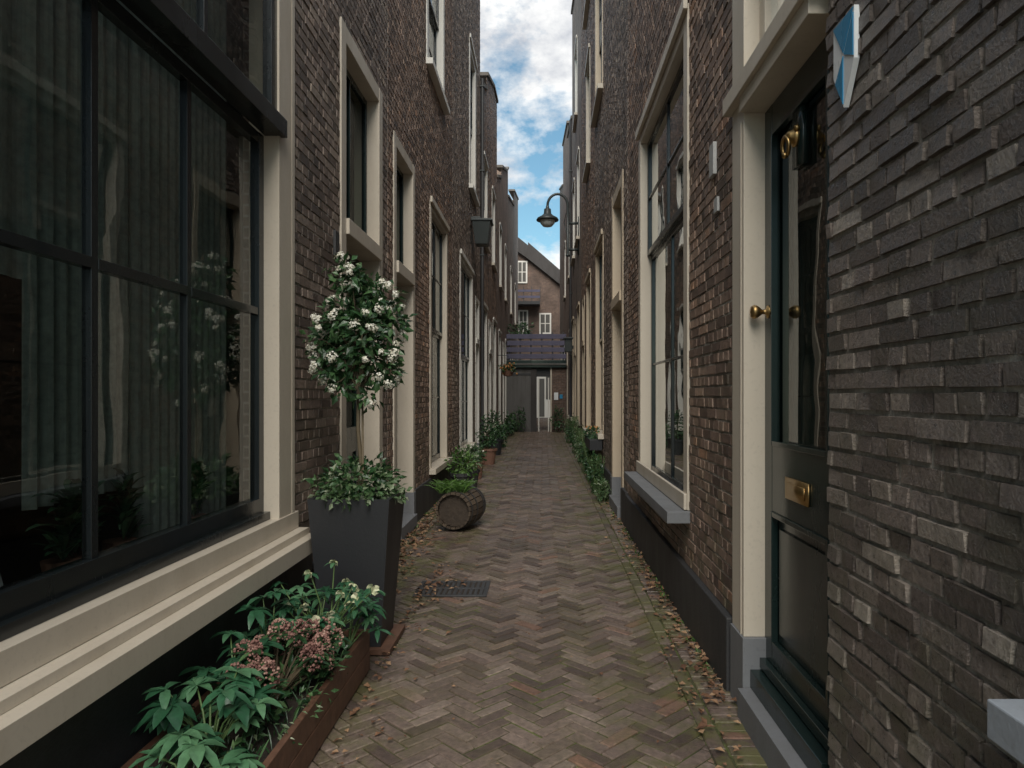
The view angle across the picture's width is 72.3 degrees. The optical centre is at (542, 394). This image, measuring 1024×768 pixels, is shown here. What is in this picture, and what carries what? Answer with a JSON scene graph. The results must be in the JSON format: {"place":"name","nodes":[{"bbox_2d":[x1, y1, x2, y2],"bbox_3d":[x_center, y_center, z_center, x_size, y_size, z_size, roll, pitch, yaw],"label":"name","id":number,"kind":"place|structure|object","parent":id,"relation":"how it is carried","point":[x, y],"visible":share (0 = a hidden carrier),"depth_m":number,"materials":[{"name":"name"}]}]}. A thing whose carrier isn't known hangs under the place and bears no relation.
{"place":"outdoors","nodes":[
{"label":"outdoors","id":0,"kind":"place"},
{"bbox_2d":[339,17,382,486],"bbox_3d":[-1.620,-0.634,5.835,0.360,4.328,1.326,0,0,0],"label":"door and frame","id":1,"kind":"structure","parent":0,"point":[366,245],"depth_m":6.24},
{"bbox_2d":[346,77,363,427],"bbox_3d":[-1.655,-1.170,5.835,0.070,2.900,0.990,0,0,0],"label":"door glass","id":2,"kind":"object","parent":1,"relation":"attached to","point":[357,162],"visible":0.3,"depth_m":6.08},
{"bbox_2d":[484,151,490,253],"bbox_3d":[-1.535,-4.965,18.200,0.250,2.330,1.260,0,0,0],"label":"window frame","id":3,"kind":"object","parent":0,"point":[486,169],"visible":0.14,"depth_m":18.70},
{"bbox_2d":[492,186,497,272],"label":"window frame","id":4,"kind":"object","parent":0,"point":[493,232],"visible":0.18,"depth_m":21.70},
{"bbox_2d":[480,0,571,268],"label":"sky","id":5,"kind":"structure","parent":0,"point":[526,45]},
{"bbox_2d":[307,419,767,767],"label":"alley pavement","id":6,"kind":"structure","parent":0,"point":[521,705],"depth_m":4.00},
{"bbox_2d":[0,553,311,767],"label":"plinth","id":7,"kind":"structure","parent":6,"relation":"on","point":[96,733],"depth_m":2.53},
{"bbox_2d":[121,629,369,767],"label":"wooden planter box","id":8,"kind":"object","parent":6,"relation":"on","point":[308,732],"visible":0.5,"depth_m":2.88,"materials":[{"name":"brown wood"}]},
{"bbox_2d":[129,630,285,767],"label":"hellebore plant","id":9,"kind":"object","parent":8,"relation":"in","point":[169,712],"visible":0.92,"depth_m":2.46,"materials":[{"name":"green plant"}]},
{"bbox_2d":[136,627,353,767],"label":"heather underplanting","id":10,"kind":"object","parent":8,"relation":"in","point":[239,741],"visible":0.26,"depth_m":2.79,"materials":[{"name":"green plant"}]},
{"bbox_2d":[213,617,345,713],"bbox_3d":[-1.105,1.142,3.006,0.472,0.367,0.795,0,0,0],"label":"skimmia plant","id":11,"kind":"object","parent":8,"relation":"in","point":[314,656],"visible":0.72,"depth_m":3.00,"materials":[{"name":"pink plant"}]},
{"bbox_2d":[228,560,393,670],"bbox_3d":[-1.112,1.083,3.470,0.718,0.481,0.773,0,0,0],"label":"hellebore plant","id":12,"kind":"object","parent":8,"relation":"in","point":[348,596],"visible":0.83,"depth_m":3.40,"materials":[{"name":"green plant"}]},
{"bbox_2d":[307,489,404,654],"bbox_3d":[-1.115,1.047,4.242,0.470,0.894,0.475,0,0,0],"label":"tall black planter","id":13,"kind":"object","parent":6,"relation":"on","point":[360,541],"visible":0.56,"depth_m":4.03,"materials":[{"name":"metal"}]},
{"bbox_2d":[298,451,412,510],"bbox_3d":[-1.121,0.526,4.230,0.637,0.363,0.634,0,0,0],"label":"trailing ivy","id":14,"kind":"object","parent":13,"relation":"in","point":[348,489],"visible":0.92,"depth_m":4.14,"materials":[{"name":"green plant"}]},
{"bbox_2d":[299,251,417,492],"bbox_3d":[-1.100,-0.103,4.231,0.693,1.527,0.567,0,0,0],"label":"standard viburnum tree","id":15,"kind":"object","parent":13,"relation":"in","point":[351,334],"visible":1,"depth_m":4.17,"materials":[{"name":"green plant"}]},
{"bbox_2d":[415,462,453,521],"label":"plinth","id":16,"kind":"structure","parent":6,"relation":"on","point":[427,497],"depth_m":9.05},
{"bbox_2d":[412,581,490,596],"bbox_3d":[-0.695,1.495,5.410,0.550,0.010,0.420,0,0,0],"label":"drain grate","id":17,"kind":"object","parent":6,"relation":"on","point":[475,588],"visible":0.93,"depth_m":5.37,"materials":[{"name":"metal"}]},
{"bbox_2d":[436,486,485,529],"bbox_3d":[-0.922,1.265,7.894,0.464,0.462,0.560,0,0,12],"label":"wooden barrel planter","id":18,"kind":"object","parent":6,"relation":"on","point":[456,510],"visible":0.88,"depth_m":7.67,"materials":[{"name":"brown wood"}]},
{"bbox_2d":[423,478,477,493],"bbox_3d":[-1.017,1.008,7.805,0.609,0.145,0.559,0,0,0],"label":"grass plant","id":19,"kind":"object","parent":18,"relation":"in","point":[459,485],"depth_m":7.68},
{"bbox_2d":[449,471,473,480],"bbox_3d":[-1.200,1.320,10.300,0.357,0.360,0.357,0,0,0],"label":"plant pot","id":20,"kind":"object","parent":6,"relation":"on","point":[462,476],"visible":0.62,"depth_m":10.16,"materials":[{"name":"metal"}]},
{"bbox_2d":[444,447,477,477],"bbox_3d":[-1.212,1.067,10.304,0.509,0.606,0.494,0,0,0],"label":"shrub","id":21,"kind":"object","parent":20,"relation":"in","point":[462,469],"visible":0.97,"depth_m":10.26,"materials":[{"name":"green plant"}]},
{"bbox_2d":[458,468,479,487],"bbox_3d":[-1.200,1.350,11.300,0.378,0.300,0.378,0,0,0],"label":"plant pot","id":22,"kind":"object","parent":6,"relation":"on","point":[477,471],"visible":0.27,"depth_m":11.21,"materials":[{"name":"metal"}]},
{"bbox_2d":[450,443,485,475],"bbox_3d":[-1.213,1.099,11.298,0.614,0.703,0.654,0,0,0],"label":"shrub","id":23,"kind":"object","parent":22,"relation":"in","point":[477,455],"visible":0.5,"depth_m":11.26,"materials":[{"name":"green plant"}]},
{"bbox_2d":[480,448,496,464],"bbox_3d":[-1.200,1.330,15.200,0.420,0.340,0.420,0,0,0],"label":"plant pot","id":24,"kind":"object","parent":6,"relation":"on","point":[490,454],"visible":0.69,"depth_m":15.05,"materials":[{"name":"ceramic"}]},
{"bbox_2d":[475,415,499,448],"bbox_3d":[-1.202,0.926,15.213,0.561,1.047,0.560,0,0,0],"label":"conifer shrub","id":25,"kind":"object","parent":24,"relation":"in","point":[490,439],"visible":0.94,"depth_m":15.17,"materials":[{"name":"green plant"}]},
{"bbox_2d":[488,438,502,454],"bbox_3d":[-1.200,1.300,17.500,0.420,0.400,0.420,0,0,0],"label":"plant pot","id":26,"kind":"object","parent":6,"relation":"on","point":[499,446],"visible":0.39,"depth_m":17.36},
{"bbox_2d":[484,409,505,438],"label":"shrub","id":27,"kind":"object","parent":26,"relation":"in","point":[495,415],"visible":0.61,"depth_m":17.48,"materials":[{"name":"green plant"}]},
{"bbox_2d":[502,411,516,435],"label":"hedge plant","id":28,"kind":"object","parent":6,"relation":"on","point":[509,428],"visible":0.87,"depth_m":25.74,"materials":[{"name":"green plant"}]},
{"bbox_2d":[506,332,565,431],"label":"outbuilding","id":29,"kind":"structure","parent":6,"relation":"on","point":[522,388],"depth_m":28.56,"materials":[{"name":"wood"}]},
{"bbox_2d":[507,320,534,340],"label":"terrace plant","id":30,"kind":"object","parent":29,"relation":"on","point":[528,330],"visible":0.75,"depth_m":29.14,"materials":[{"name":"green plant"}]},
{"bbox_2d":[537,377,549,417],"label":"door","id":31,"kind":"structure","parent":29,"relation":"attached to","point":[543,397],"depth_m":46.87,"materials":[{"name":"white paint"}]},
{"bbox_2d":[331,466,742,767],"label":"leaf litter","id":32,"kind":"object","parent":6,"relation":"on","point":[702,724],"visible":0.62,"depth_m":4.36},
{"bbox_2d":[402,474,709,668],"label":"weeds","id":33,"kind":"object","parent":6,"relation":"on","point":[693,640],"visible":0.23,"depth_m":5.46,"materials":[{"name":"green plant"}]},
{"bbox_2d":[549,405,565,432],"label":"shrub","id":34,"kind":"object","parent":6,"relation":"on","point":[558,425],"visible":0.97,"depth_m":28.06,"materials":[{"name":"green plant"}]},
{"bbox_2d":[569,412,580,453],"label":"climbing plant","id":35,"kind":"object","parent":6,"relation":"on","point":[574,430],"visible":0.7,"depth_m":17.92,"materials":[{"name":"green plant"}]},
{"bbox_2d":[573,426,583,462],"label":"climbing plant","id":36,"kind":"object","parent":6,"relation":"on","point":[578,436],"visible":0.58,"depth_m":15.44,"materials":[{"name":"green plant"}]},
{"bbox_2d":[578,426,590,473],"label":"climbing plant","id":37,"kind":"object","parent":6,"relation":"on","point":[582,442],"visible":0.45,"depth_m":13.55,"materials":[{"name":"green plant"}]},
{"bbox_2d":[581,443,598,482],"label":"climbing plant","id":38,"kind":"object","parent":6,"relation":"on","point":[587,453],"visible":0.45,"depth_m":12.04,"materials":[{"name":"green plant"}]},
{"bbox_2d":[586,450,604,493],"bbox_3d":[0.815,1.230,10.802,0.343,0.768,0.892,0,0,0],"label":"climbing plant","id":39,"kind":"object","parent":6,"relation":"on","point":[598,469],"visible":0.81,"depth_m":10.71,"materials":[{"name":"green plant"}]},
{"bbox_2d":[592,475,610,501],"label":"climbing plant","id":40,"kind":"object","parent":6,"relation":"on","point":[603,492],"visible":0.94,"depth_m":9.81,"materials":[{"name":"green plant"}]},
{"bbox_2d":[596,456,627,526],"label":"plinth","id":41,"kind":"structure","parent":6,"relation":"on","point":[607,476],"depth_m":8.29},
{"bbox_2d":[625,495,731,691],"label":"plinth","id":42,"kind":"structure","parent":6,"relation":"on","point":[705,615],"depth_m":4.48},
{"bbox_2d":[518,253,559,359],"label":"wall body","id":43,"kind":"structure","parent":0,"point":[546,285],"depth_m":47.00,"materials":[{"name":"brick"}]},
{"bbox_2d":[518,261,526,282],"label":"window","id":44,"kind":"structure","parent":43,"relation":"attached to","point":[522,271],"depth_m":46.93,"materials":[{"name":"white paint"}]},
{"bbox_2d":[518,310,527,333],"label":"window","id":45,"kind":"structure","parent":43,"relation":"attached to","point":[523,315],"depth_m":46.93,"materials":[{"name":"white paint"}]},
{"bbox_2d":[518,287,539,305],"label":"balcony","id":46,"kind":"structure","parent":43,"relation":"attached to","point":[528,303],"depth_m":45.80,"materials":[{"name":"metal"}]},
{"bbox_2d":[518,237,559,284],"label":"roof","id":47,"kind":"structure","parent":43,"relation":"on","point":[534,256],"depth_m":46.70,"materials":[{"name":"tile"}]},
{"bbox_2d":[539,313,550,333],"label":"window","id":48,"kind":"structure","parent":43,"relation":"attached to","point":[544,323],"depth_m":46.93,"materials":[{"name":"white paint"}]},
{"bbox_2d":[575,301,579,425],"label":"window frame","id":49,"kind":"object","parent":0,"point":[578,357],"visible":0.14,"depth_m":19.30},
{"bbox_2d":[581,295,584,452],"bbox_3d":[1.080,-0.384,16.550,0.360,3.828,0.896,0,0,0],"label":"door and frame","id":50,"kind":"structure","parent":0,"point":[583,361],"depth_m":16.90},
{"bbox_2d":[582,43,590,182],"bbox_3d":[0.995,-5.915,14.850,0.250,2.430,1.360,0,0,0],"label":"window frame","id":51,"kind":"object","parent":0,"point":[588,108],"visible":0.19,"depth_m":15.26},
{"bbox_2d":[584,425,601,449],"bbox_3d":[0.836,0.690,11.843,0.318,0.381,1.510,0,0,0],"label":"window box","id":52,"kind":"object","parent":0,"point":[592,441],"visible":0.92,"depth_m":11.36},
{"bbox_2d":[590,0,602,127],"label":"window frame","id":53,"kind":"object","parent":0,"point":[598,70],"visible":0.27,"depth_m":12.62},
{"label":"ground","id":54,"kind":"structure","parent":0,"visible":0},
{"bbox_2d":[243,0,386,556],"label":"wall body","id":55,"kind":"structure","parent":54,"relation":"on","point":[245,270],"depth_m":4.31,"materials":[{"name":"brick"}]},
{"bbox_2d":[0,0,242,586],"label":"room interior","id":56,"kind":"object","parent":55,"relation":"attached to","point":[41,297],"visible":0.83,"depth_m":3.03,"materials":[{"name":"white paint"}]},
{"bbox_2d":[0,0,311,765],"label":"window frame","id":57,"kind":"object","parent":55,"relation":"attached to","point":[91,626],"visible":0.98,"depth_m":2.95,"materials":[{"name":"beige paint"}]},
{"bbox_2d":[333,230,338,256],"bbox_3d":[-1.490,-1.090,5.045,0.020,0.180,0.090,0,0,0],"label":"nameplate","id":58,"kind":"object","parent":55,"relation":"attached to","point":[335,241],"visible":0.76,"depth_m":5.00,"materials":[{"name":"metal"}]},
{"bbox_2d":[295,0,387,560],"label":"brickwork","id":59,"kind":"object","parent":55,"relation":"attached to","point":[358,20],"visible":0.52,"depth_m":4.69,"materials":[{"name":"brick"}]},
{"bbox_2d":[387,0,451,484],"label":"wall body","id":60,"kind":"structure","parent":54,"relation":"on","point":[415,272],"depth_m":8.46,"materials":[{"name":"brick"}]},
{"bbox_2d":[387,0,452,488],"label":"brickwork","id":61,"kind":"object","parent":60,"relation":"attached to","point":[410,76],"visible":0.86,"depth_m":8.57,"materials":[{"name":"brown brick"}]},
{"bbox_2d":[393,130,416,541],"bbox_3d":[-1.620,-0.559,7.575,0.360,4.178,1.146,0,0,0],"label":"door and frame","id":62,"kind":"structure","parent":61,"relation":"attached to","point":[404,396],"depth_m":8.03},
{"bbox_2d":[397,172,400,261],"bbox_3d":[-1.655,-1.100,7.575,0.070,2.760,0.830,0,0,0],"label":"door glass","id":63,"kind":"object","parent":62,"relation":"attached to","point":[398,217],"visible":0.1,"depth_m":7.85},
{"bbox_2d":[432,230,435,455],"bbox_3d":[-2.035,-0.775,10.100,0.730,3.630,1.660,0,0,0],"label":"window interior","id":64,"kind":"object","parent":60,"relation":"attached to","point":[433,395],"depth_m":10.93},
{"bbox_2d":[426,0,449,114],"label":"window frame","id":65,"kind":"object","parent":60,"relation":"attached to","point":[435,62],"visible":0.56,"depth_m":10.41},
{"bbox_2d":[429,196,452,474],"bbox_3d":[-1.535,-0.790,10.100,0.250,3.680,1.760,0,0,0],"label":"window frame","id":66,"kind":"object","parent":60,"relation":"attached to","point":[439,226],"visible":0.71,"depth_m":10.78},
{"bbox_2d":[452,3,479,449],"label":"wall body","id":67,"kind":"structure","parent":54,"relation":"on","point":[458,306],"depth_m":12.31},
{"bbox_2d":[461,275,463,440],"bbox_3d":[-2.035,-0.760,13.750,0.730,3.660,2.260,0,0,0],"label":"window interior","id":68,"kind":"object","parent":67,"relation":"attached to","point":[462,344],"depth_m":14.88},
{"bbox_2d":[452,0,479,460],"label":"brickwork","id":69,"kind":"object","parent":67,"relation":"attached to","point":[465,18],"visible":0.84,"depth_m":13.03,"materials":[{"name":"brick"}]},
{"bbox_2d":[459,249,476,452],"bbox_3d":[-1.535,-0.775,13.750,0.250,3.710,2.360,0,0,0],"label":"window frame","id":70,"kind":"object","parent":67,"relation":"attached to","point":[467,272],"visible":0.6,"depth_m":14.72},
{"bbox_2d":[469,33,479,206],"bbox_3d":[-1.535,-5.765,14.900,0.250,3.130,1.460,0,0,0],"label":"window frame","id":71,"kind":"object","parent":67,"relation":"attached to","point":[473,67],"visible":0.38,"depth_m":15.37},
{"bbox_2d":[475,296,479,459],"bbox_3d":[-1.620,-0.334,15.950,0.360,3.728,0.896,0,0,0],"label":"door and frame","id":72,"kind":"structure","parent":67,"relation":"attached to","point":[477,342],"depth_m":16.30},
{"bbox_2d":[471,216,493,246],"bbox_3d":[-1.275,-3.420,14.600,0.450,0.600,0.520,0,0,0],"label":"wall lantern","id":73,"kind":"object","parent":67,"relation":"attached to","point":[482,228],"depth_m":14.40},
{"bbox_2d":[480,78,484,442],"bbox_3d":[-1.445,-3.010,16.600,0.110,8.980,0.100,0,0,0],"label":"downpipe","id":74,"kind":"object","parent":67,"relation":"attached to","point":[482,171],"visible":0.85,"depth_m":16.57,"materials":[{"name":"metal"}]},
{"bbox_2d":[480,75,496,425],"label":"wall body","id":75,"kind":"structure","parent":54,"relation":"on","point":[489,302],"depth_m":19.32,"materials":[{"name":"brick"}]},
{"bbox_2d":[484,302,489,435],"bbox_3d":[-1.535,-0.665,18.000,0.250,3.330,1.460,0,0,0],"label":"window frame","id":76,"kind":"object","parent":75,"relation":"attached to","point":[485,358],"visible":0.11,"depth_m":18.60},
{"bbox_2d":[480,77,496,437],"bbox_3d":[-1.503,-3.972,19.750,0.018,10.936,6.081,0,0,0],"label":"brickwork","id":77,"kind":"object","parent":75,"relation":"attached to","point":[490,124],"visible":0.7,"depth_m":19.99,"materials":[{"name":"brown brick"}]},
{"bbox_2d":[480,72,497,102],"bbox_3d":[-1.615,-8.495,19.750,0.330,2.190,6.090,0,0,0],"label":"coping","id":78,"kind":"object","parent":75,"relation":"on","point":[483,74],"visible":0.45,"depth_m":19.22,"materials":[{"name":"stone"}]},
{"bbox_2d":[488,320,491,435],"bbox_3d":[-1.620,-0.284,19.750,0.360,3.628,0.896,0,0,0],"label":"door and frame","id":79,"kind":"structure","parent":75,"relation":"attached to","point":[489,370],"depth_m":20.10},
{"bbox_2d":[493,317,496,426],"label":"window frame","id":80,"kind":"object","parent":75,"relation":"attached to","point":[494,363],"visible":0.21,"depth_m":22.20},
{"bbox_2d":[497,167,507,433],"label":"wall body","id":81,"kind":"structure","parent":54,"relation":"on","point":[502,218],"depth_m":25.93,"materials":[{"name":"brick"}]},
{"bbox_2d":[499,329,502,423],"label":"window frame","id":82,"kind":"object","parent":81,"relation":"attached to","point":[500,332],"visible":0.14,"depth_m":24.70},
{"bbox_2d":[499,222,503,291],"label":"window frame","id":83,"kind":"object","parent":81,"relation":"attached to","point":[500,258],"visible":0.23,"depth_m":25.10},
{"bbox_2d":[497,355,517,376],"bbox_3d":[-1.146,-0.956,23.014,0.590,0.712,0.767,0,0,44],"label":"hanging flower basket","id":84,"kind":"object","parent":81,"relation":"attached to","point":[507,371],"visible":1,"depth_m":22.88,"materials":[{"name":"plant"}]},
{"bbox_2d":[508,192,517,359],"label":"wall body","id":85,"kind":"structure","parent":54,"relation":"on","point":[512,236],"depth_m":35.59,"materials":[{"name":"brick"}]},
{"bbox_2d":[560,187,562,359],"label":"wall body","id":86,"kind":"structure","parent":54,"relation":"on","point":[561,262],"depth_m":36.32,"materials":[{"name":"brick"}]},
{"bbox_2d":[563,125,568,428],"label":"wall body","id":87,"kind":"structure","parent":54,"relation":"on","point":[566,194],"depth_m":28.59,"materials":[{"name":"brick"}]},
{"bbox_2d":[572,0,581,440],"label":"wall body","id":88,"kind":"structure","parent":54,"relation":"on","point":[576,143],"depth_m":20.06,"materials":[{"name":"brick"}]},
{"bbox_2d":[536,193,578,256],"bbox_3d":[0.393,-4.523,18.600,1.145,1.706,0.600,0,0,0],"label":"street lamp","id":89,"kind":"object","parent":88,"relation":"attached to","point":[547,218],"visible":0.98,"depth_m":18.57,"materials":[{"name":"metal"}]},
{"bbox_2d":[569,119,571,437],"bbox_3d":[0.905,-3.760,22.900,0.110,10.480,0.100,0,0,0],"label":"downpipe","id":90,"kind":"object","parent":88,"relation":"attached to","point":[570,267],"visible":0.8,"depth_m":22.88,"materials":[{"name":"metal"}]},
{"bbox_2d":[570,316,573,420],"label":"window frame","id":91,"kind":"object","parent":88,"relation":"attached to","point":[572,321],"visible":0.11,"depth_m":22.60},
{"bbox_2d":[570,177,574,265],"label":"window frame","id":92,"kind":"object","parent":88,"relation":"attached to","point":[573,256],"visible":0.17,"depth_m":21.37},
{"bbox_2d":[573,320,575,445],"bbox_3d":[1.080,-0.334,20.650,0.360,3.728,0.896,0,0,0],"label":"door and frame","id":93,"kind":"structure","parent":88,"relation":"attached to","point":[574,371],"depth_m":21.00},
{"bbox_2d":[572,35,577,132],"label":"window frame","id":94,"kind":"object","parent":88,"relation":"attached to","point":[575,112],"visible":0.14,"depth_m":20.64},
{"bbox_2d":[574,146,579,247],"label":"window frame","id":95,"kind":"object","parent":88,"relation":"attached to","point":[578,191],"visible":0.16,"depth_m":19.18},
{"bbox_2d":[584,211,594,451],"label":"wall body","id":96,"kind":"structure","parent":54,"relation":"on","point":[593,359],"depth_m":13.63,"materials":[{"name":"brick"}]},
{"bbox_2d":[583,268,590,433],"bbox_3d":[0.995,-0.865,14.700,0.250,3.330,1.460,0,0,0],"label":"window frame","id":97,"kind":"object","parent":96,"relation":"attached to","point":[588,346],"visible":0.23,"depth_m":15.30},
{"bbox_2d":[581,0,594,426],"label":"brickwork","id":98,"kind":"object","parent":96,"relation":"attached to","point":[587,206],"visible":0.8,"depth_m":14.46,"materials":[{"name":"brown brick"}]},
{"bbox_2d":[595,81,627,487],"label":"wall body","id":99,"kind":"structure","parent":54,"relation":"on","point":[610,347],"depth_m":10.00,"materials":[{"name":"brick"}]},
{"bbox_2d":[591,229,603,438],"bbox_3d":[0.995,-0.965,11.900,0.250,3.330,1.660,0,0,0],"label":"window frame","id":100,"kind":"object","parent":99,"relation":"attached to","point":[599,353],"visible":0.41,"depth_m":12.60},
{"bbox_2d":[595,0,627,491],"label":"brickwork","id":101,"kind":"object","parent":99,"relation":"attached to","point":[609,156],"visible":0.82,"depth_m":9.93,"materials":[{"name":"brick"}]},
{"bbox_2d":[609,169,623,518],"bbox_3d":[1.080,-0.584,9.025,0.360,4.228,1.346,0,0,0],"label":"door and frame","id":102,"kind":"structure","parent":99,"relation":"attached to","point":[617,343],"depth_m":9.55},
{"bbox_2d":[628,0,731,607],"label":"wall body","id":103,"kind":"structure","parent":54,"relation":"on","point":[719,397],"depth_m":4.10,"materials":[{"name":"brick"}]},
{"bbox_2d":[624,0,690,523],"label":"window frame","id":104,"kind":"object","parent":103,"relation":"attached to","point":[674,63],"visible":0.49,"depth_m":5.76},
{"bbox_2d":[636,461,686,509],"bbox_3d":[0.936,0.704,5.775,0.022,0.108,2.350,0,0,0],"label":"window apron","id":105,"kind":"object","parent":104,"relation":"attached to","point":[676,495],"depth_m":5.33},
{"bbox_2d":[650,71,682,483],"bbox_3d":[1.052,-0.845,5.775,0.035,3.210,2.090,0,0,0],"label":"window glass","id":106,"kind":"object","parent":104,"relation":"in","point":[662,326],"visible":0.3,"depth_m":5.92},
{"bbox_2d":[628,0,731,614],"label":"brickwork","id":107,"kind":"object","parent":103,"relation":"attached to","point":[642,27],"visible":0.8,"depth_m":4.21,"materials":[{"name":"brown brick"}]},
{"bbox_2d":[830,0,1023,767],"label":"wall body","id":108,"kind":"structure","parent":54,"relation":"on","point":[985,447],"depth_m":1.73,"materials":[{"name":"brick"}]},
{"bbox_2d":[723,0,829,767],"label":"front door","id":109,"kind":"structure","parent":108,"relation":"attached to","point":[779,653],"depth_m":3.17,"materials":[{"name":"black paint"}]},
{"bbox_2d":[750,101,809,506],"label":"door fittings","id":110,"kind":"object","parent":109,"relation":"attached to","point":[796,137],"depth_m":2.85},
{"bbox_2d":[771,0,825,449],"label":"door glass","id":111,"kind":"object","parent":109,"relation":"attached to","point":[802,306],"visible":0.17,"depth_m":2.88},
{"bbox_2d":[825,0,1023,767],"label":"brickwork","id":112,"kind":"object","parent":108,"relation":"attached to","point":[914,48],"visible":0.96,"depth_m":1.76,"materials":[{"name":"brick"}]},
{"bbox_2d":[833,4,859,106],"bbox_3d":[0.947,-1.040,2.190,0.020,0.280,0.150,0,0,0],"label":"monument shield","id":113,"kind":"object","parent":112,"relation":"attached to","point":[846,38],"visible":1,"depth_m":2.17,"materials":[{"name":"metal"}]},
{"bbox_2d":[987,699,1023,764],"bbox_3d":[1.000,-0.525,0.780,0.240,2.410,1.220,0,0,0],"label":"window sill","id":114,"kind":"object","parent":108,"relation":"attached to","point":[1005,724],"visible":1,"depth_m":1.34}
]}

